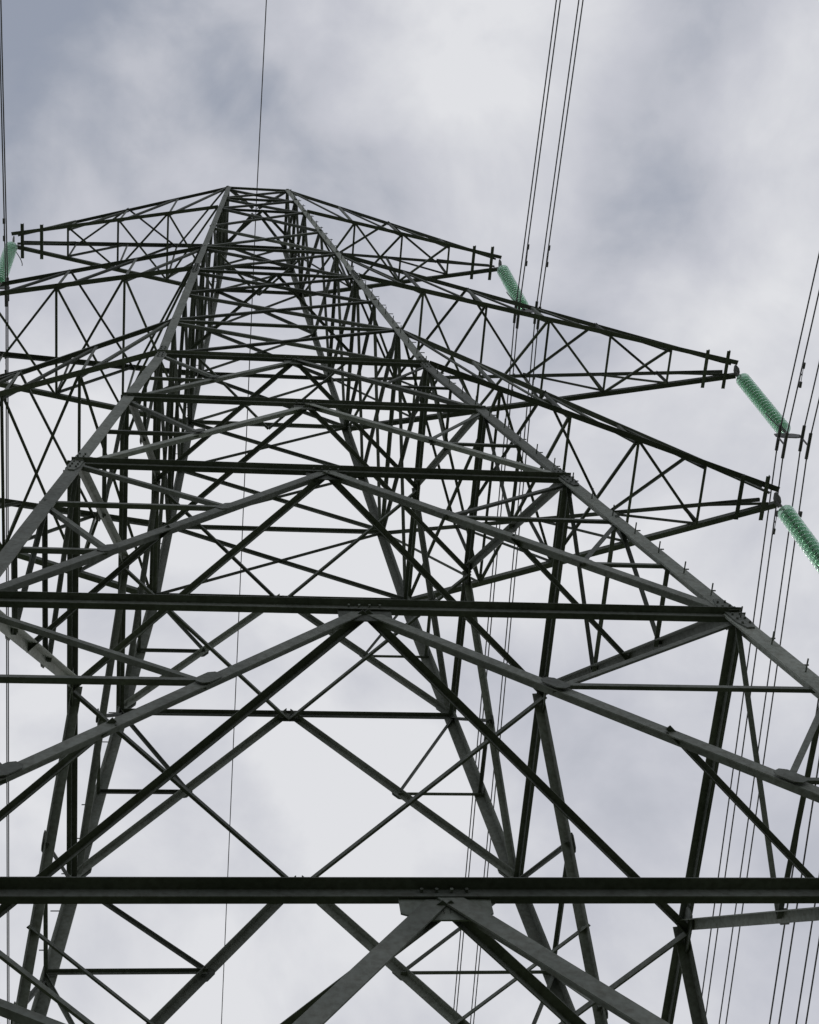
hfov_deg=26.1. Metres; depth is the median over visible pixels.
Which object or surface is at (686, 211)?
sky
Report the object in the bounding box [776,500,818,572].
insulator string
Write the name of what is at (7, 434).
power line
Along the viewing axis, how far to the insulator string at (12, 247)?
42.39 m
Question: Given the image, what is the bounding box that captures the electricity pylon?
[0,186,818,1023]
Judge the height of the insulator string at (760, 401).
4.688 m
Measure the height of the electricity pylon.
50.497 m
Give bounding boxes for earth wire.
[221,0,266,1023]
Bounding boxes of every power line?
[0,0,9,1023]
[453,0,583,1023]
[702,253,818,1023]
[769,699,818,1023]
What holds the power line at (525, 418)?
attached to the insulator string at (507, 278)
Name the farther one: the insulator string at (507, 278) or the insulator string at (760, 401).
the insulator string at (507, 278)
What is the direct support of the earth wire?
attached to the electricity pylon
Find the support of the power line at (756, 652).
attached to the insulator string at (760, 401)
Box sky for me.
[0,0,818,1023]
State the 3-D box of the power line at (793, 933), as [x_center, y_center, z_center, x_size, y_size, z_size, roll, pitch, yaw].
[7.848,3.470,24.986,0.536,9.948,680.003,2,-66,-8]
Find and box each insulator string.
[0,218,22,372]
[497,244,550,393]
[736,362,812,534]
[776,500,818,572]

